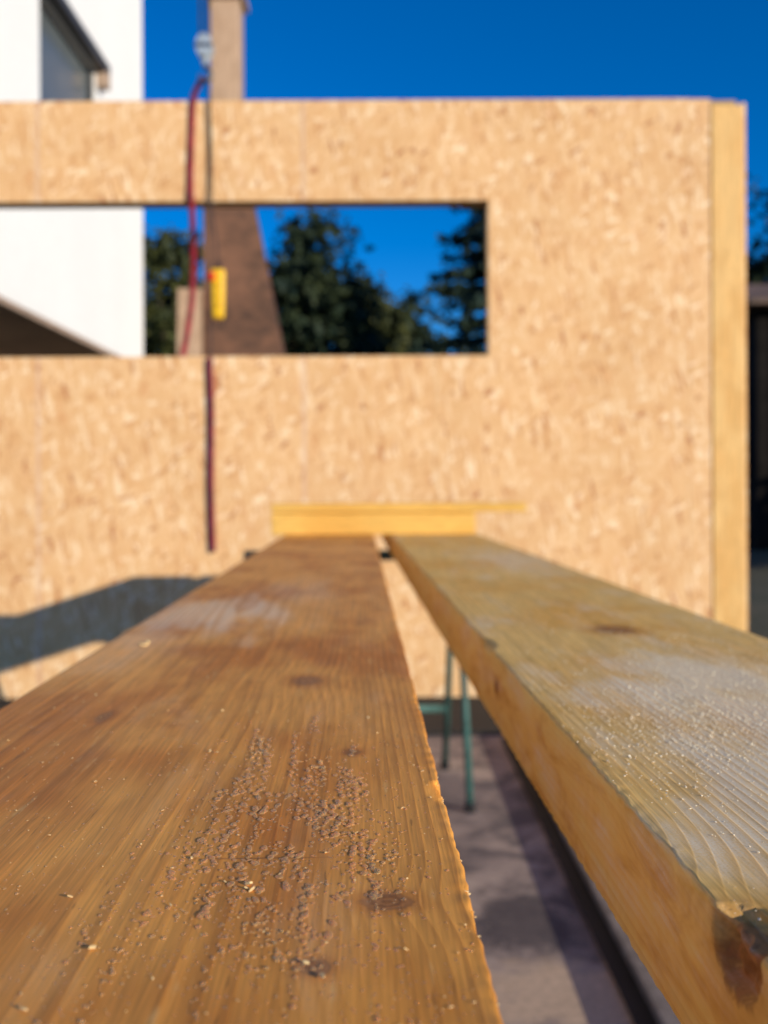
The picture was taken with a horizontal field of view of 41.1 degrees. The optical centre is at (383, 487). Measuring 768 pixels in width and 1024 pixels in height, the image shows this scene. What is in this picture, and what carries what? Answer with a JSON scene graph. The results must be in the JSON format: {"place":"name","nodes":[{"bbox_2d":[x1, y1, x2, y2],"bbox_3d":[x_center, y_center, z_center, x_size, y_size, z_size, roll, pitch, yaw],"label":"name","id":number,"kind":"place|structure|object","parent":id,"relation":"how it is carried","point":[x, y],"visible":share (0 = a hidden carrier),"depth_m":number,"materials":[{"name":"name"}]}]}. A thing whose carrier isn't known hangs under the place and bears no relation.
{"place":"outdoors","nodes":[
{"label":"outdoors","id":0,"kind":"place"},
{"bbox_2d":[39,0,141,100],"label":"wall above window","id":1,"kind":"structure","parent":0,"point":[113,28],"depth_m":11.57,"materials":[{"name":"white paint"}]},
{"bbox_2d":[194,0,213,83],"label":"crane hook block","id":2,"kind":"structure","parent":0,"point":[203,45],"depth_m":4.71,"materials":[{"name":"metal"}]},
{"bbox_2d":[179,76,215,551],"bbox_3d":[-0.915,-0.802,4.875,0.104,2.202,0.368,0,0,-34],"label":"lifting sling","id":3,"kind":"object","parent":2,"relation":"hanging from","point":[191,137],"visible":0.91,"depth_m":4.78,"materials":[{"name":"red fabric"}]},
{"bbox_2d":[206,92,225,319],"bbox_3d":[-0.780,-1.314,4.736,0.086,1.065,0.099,0,0,0],"label":"crane remote control","id":4,"kind":"object","parent":3,"relation":"hanging from","point":[216,276],"visible":1,"depth_m":4.72,"materials":[{"name":"yellow plastic"}]},
{"bbox_2d":[142,0,767,354],"label":"sky","id":5,"kind":"structure","parent":0,"point":[714,50],"materials":[{"name":"blue"}]},
{"bbox_2d":[747,549,767,638],"bbox_3d":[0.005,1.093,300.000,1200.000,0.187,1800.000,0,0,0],"label":"ground","id":6,"kind":"structure","parent":0,"point":[757,585],"depth_m":10.41,"materials":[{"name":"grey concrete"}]},
{"bbox_2d":[143,224,202,356],"bbox_3d":[-5.386,-2.829,25.833,5.286,7.924,4.131,0,0,0],"label":"broadleaf tree","id":7,"kind":"object","parent":6,"relation":"on","point":[160,304],"visible":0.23,"depth_m":25.36,"materials":[{"name":"green plant"}]},
{"bbox_2d":[177,0,285,356],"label":"timber mast","id":8,"kind":"object","parent":6,"relation":"on","point":[248,325],"visible":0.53,"depth_m":13.47,"materials":[{"name":"brown wood"}]},
{"bbox_2d":[267,208,404,355],"bbox_3d":[-1.758,-3.142,26.892,4.655,8.519,5.043,0,0,0],"label":"broadleaf tree","id":9,"kind":"object","parent":6,"relation":"on","point":[318,304],"visible":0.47,"depth_m":26.13,"materials":[{"name":"green plant"}]},
{"bbox_2d":[335,271,421,355],"bbox_3d":[-0.437,-2.639,29.155,3.579,7.502,3.776,0,0,-28],"label":"broadleaf tree","id":10,"kind":"object","parent":6,"relation":"on","point":[386,310],"visible":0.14,"depth_m":28.24,"materials":[{"name":"green plant"}]},
{"bbox_2d":[377,286,456,355],"bbox_3d":[0.781,-2.371,30.113,3.560,6.959,4.371,0,0,-43],"label":"broadleaf tree","id":11,"kind":"object","parent":6,"relation":"on","point":[412,300],"visible":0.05,"depth_m":29.41,"materials":[{"name":"green plant"}]},
{"bbox_2d":[404,207,486,355],"bbox_3d":[2.582,-3.493,24.065,5.157,9.162,4.792,0,0,-31],"label":"conifer tree","id":12,"kind":"object","parent":6,"relation":"on","point":[471,297],"visible":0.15,"depth_m":23.76,"materials":[{"name":"green plant"}]},
{"bbox_2d":[427,734,633,1023],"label":"concrete slab","id":13,"kind":"structure","parent":6,"relation":"on","point":[545,960],"depth_m":2.46,"materials":[{"name":"grey concrete"}]},
{"bbox_2d":[0,697,501,734],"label":"waterproofing membrane","id":14,"kind":"object","parent":13,"relation":"on","point":[481,720],"depth_m":4.38,"materials":[{"name":"plastic"}]},
{"bbox_2d":[0,357,176,698],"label":"sheet","id":15,"kind":"object","parent":14,"relation":"on","point":[87,506],"visible":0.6,"depth_m":4.80,"materials":[{"name":"beige wood"}]},
{"bbox_2d":[176,356,436,696],"bbox_3d":[-0.365,0.182,4.809,1.218,1.600,0.018,0,0,0],"label":"sheet","id":16,"kind":"object","parent":14,"relation":"on","point":[325,429],"visible":0.57,"depth_m":4.80,"materials":[{"name":"beige wood"}]},
{"bbox_2d":[435,355,489,696],"bbox_3d":[0.371,0.178,4.809,0.250,1.600,0.018,0,0,0],"label":"sheet","id":17,"kind":"object","parent":14,"relation":"on","point":[462,432],"visible":0.57,"depth_m":4.80,"materials":[{"name":"beige wood"}]},
{"bbox_2d":[486,201,488,354],"bbox_3d":[0.524,-0.392,4.872,0.058,2.739,0.106,0,0,0],"label":"jamb stud","id":18,"kind":"object","parent":14,"relation":"on","point":[487,274],"visible":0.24,"depth_m":4.88,"materials":[{"name":"beige wood"}]},
{"bbox_2d":[0,201,486,208],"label":"lintel","id":19,"kind":"structure","parent":18,"relation":"attached to","point":[237,205],"depth_m":4.87,"materials":[{"name":"brown wood"}]},
{"bbox_2d":[0,101,39,202],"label":"sheet","id":20,"kind":"object","parent":19,"relation":"attached to","point":[19,152],"visible":1,"depth_m":4.80,"materials":[{"name":"beige wood"}]},
{"bbox_2d":[39,100,302,202],"bbox_3d":[-0.999,-1.579,4.809,1.234,0.472,0.018,0,0,0],"label":"sheet","id":21,"kind":"object","parent":19,"relation":"attached to","point":[113,151],"visible":1,"depth_m":4.80,"materials":[{"name":"beige wood"}]},
{"bbox_2d":[302,99,487,201],"bbox_3d":[0.053,-1.583,4.809,0.869,0.472,0.018,0,0,0],"label":"sheet","id":22,"kind":"object","parent":19,"relation":"attached to","point":[394,150],"visible":1,"depth_m":4.80,"materials":[{"name":"beige wood"}]},
{"bbox_2d":[488,99,690,610],"bbox_3d":[0.963,-0.424,4.809,0.939,2.799,0.018,0,0,0],"label":"tall sheet","id":23,"kind":"object","parent":14,"relation":"on","point":[588,325],"visible":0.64,"depth_m":4.80,"materials":[{"name":"beige wood"}]},
{"bbox_2d":[688,99,712,618],"bbox_3d":[1.485,-0.425,4.809,0.102,2.797,0.018,0,0,0],"label":"tall sheet","id":24,"kind":"object","parent":14,"relation":"on","point":[700,357],"visible":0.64,"depth_m":4.80,"materials":[{"name":"beige wood"}]},
{"bbox_2d":[710,105,745,631],"bbox_3d":[1.615,-0.411,4.870,0.154,2.769,0.151,0,0,0],"label":"corner post","id":25,"kind":"object","parent":14,"relation":"on","point":[728,375],"visible":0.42,"depth_m":4.79,"materials":[{"name":"beige wood"}]},
{"bbox_2d":[710,101,735,105],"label":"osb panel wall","id":26,"kind":"structure","parent":25,"relation":"on","point":[722,102],"depth_m":4.80,"materials":[{"name":"beige wood"}]},
{"bbox_2d":[740,103,747,631],"bbox_3d":[1.701,-0.422,4.888,0.018,2.789,0.115,0,0,0],"label":"corner backing","id":27,"kind":"object","parent":25,"relation":"attached to","point":[745,362],"visible":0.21,"depth_m":4.83,"materials":[{"name":"beige wood"}]},
{"bbox_2d":[244,550,475,812],"bbox_3d":[-0.020,0.603,3.400,0.885,0.794,0.513,0,0,0],"label":"steel sawhorse","id":28,"kind":"object","parent":13,"relation":"on","point":[445,708],"visible":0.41,"depth_m":3.38,"materials":[{"name":"green metal"}]},
{"bbox_2d":[0,534,502,1023],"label":"timber plank","id":29,"kind":"object","parent":28,"relation":"on","point":[311,579],"visible":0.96,"depth_m":0.44,"materials":[{"name":"orange wood"}]},
{"bbox_2d":[0,689,478,1023],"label":"water droplets","id":30,"kind":"object","parent":29,"relation":"on","point":[286,886],"visible":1,"depth_m":0.38,"materials":[{"name":"brown"}]},
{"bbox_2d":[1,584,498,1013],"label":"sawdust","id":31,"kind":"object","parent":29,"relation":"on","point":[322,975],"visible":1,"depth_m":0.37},
{"bbox_2d":[271,512,474,534],"bbox_3d":[-0.033,0.109,3.155,0.620,0.065,0.090,0,0,0],"label":"timber batten","id":32,"kind":"object","parent":29,"relation":"on","point":[372,523],"visible":0.98,"depth_m":3.11,"materials":[{"name":"yellow wood"}]},
{"bbox_2d":[271,502,525,512],"bbox_3d":[0.045,0.060,3.160,0.775,0.028,0.110,0,0,0],"label":"timber batten","id":33,"kind":"object","parent":32,"relation":"on","point":[399,507],"visible":1,"depth_m":3.10,"materials":[{"name":"yellow wood"}]},
{"bbox_2d":[501,738,657,1023],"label":"flange","id":34,"kind":"object","parent":13,"relation":"on","point":[636,1003],"visible":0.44,"depth_m":2.38,"materials":[{"name":"black metal"}]},
{"bbox_2d":[551,814,661,1023],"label":"web","id":35,"kind":"object","parent":34,"relation":"on","point":[620,945],"visible":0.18,"depth_m":2.23,"materials":[{"name":"grey metal"}]},
{"bbox_2d":[570,846,680,1023],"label":"top flange","id":36,"kind":"object","parent":34,"relation":"on","point":[663,1009],"visible":0.08,"depth_m":2.04,"materials":[{"name":"grey metal"}]},
{"bbox_2d":[746,284,767,550],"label":"garden shed","id":37,"kind":"structure","parent":6,"relation":"on","point":[757,396],"depth_m":16.99,"materials":[{"name":"brown tile"}]},
{"bbox_2d":[746,173,767,283],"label":"broadleaf tree","id":38,"kind":"object","parent":6,"relation":"on","point":[756,271],"visible":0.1,"depth_m":24.16,"materials":[{"name":"green plant"}]},
{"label":"ground floor","id":39,"kind":"structure","parent":0,"visible":0},
{"bbox_2d":[0,296,120,356],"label":"soffit","id":40,"kind":"structure","parent":39,"relation":"on","point":[24,332],"depth_m":10.03,"materials":[{"name":"brown wood"}]},
{"bbox_2d":[0,64,142,356],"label":"wall below window","id":41,"kind":"structure","parent":40,"relation":"on","point":[79,272],"depth_m":10.08,"materials":[{"name":"white paint"}]},
{"bbox_2d":[0,0,39,100],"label":"wall","id":42,"kind":"structure","parent":41,"relation":"on","point":[19,43],"depth_m":8.54,"materials":[{"name":"white paint"}]},
{"bbox_2d":[39,1,86,100],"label":"window glass","id":43,"kind":"object","parent":41,"relation":"attached to","point":[63,72],"visible":0.42,"depth_m":9.69,"materials":[{"name":"grey glass"}]},
{"bbox_2d":[93,70,142,220],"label":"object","id":44,"kind":"structure","parent":41,"relation":"on","point":[98,95],"depth_m":11.02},
{"bbox_2d":[47,0,109,74],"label":"window hood","id":45,"kind":"object","parent":44,"relation":"attached to","point":[71,21],"depth_m":9.90,"materials":[{"name":"grey metal"}]},
{"bbox_2d":[96,72,109,90],"bbox_3d":[-2.959,-4.287,10.795,0.120,0.160,0.130,0,0,0],"label":"window hood cheek","id":46,"kind":"object","parent":45,"relation":"attached to","point":[102,81],"depth_m":10.73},
{"bbox_2d":[87,68,92,100],"bbox_3d":[-3.061,-3.852,10.675,0.048,1.030,0.050,0,0,0],"label":"window frame side","id":47,"kind":"object","parent":44,"relation":"attached to","point":[89,84],"depth_m":10.65,"materials":[{"name":"white"}]},
{"bbox_3d":[-0.020,0.603,-0.500,0.885,0.794,0.513,0,0,0],"label":"steel sawhorse","id":48,"kind":"object","parent":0,"visible":0},
{"bbox_2d":[382,534,767,1023],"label":"timber plank","id":49,"kind":"object","parent":48,"relation":"on","point":[669,891],"visible":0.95,"depth_m":0.61,"materials":[{"name":"yellow wood"}]},
{"bbox_2d":[486,601,767,919],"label":"water droplets","id":50,"kind":"object","parent":49,"relation":"on","point":[711,736],"visible":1,"depth_m":0.66}
]}

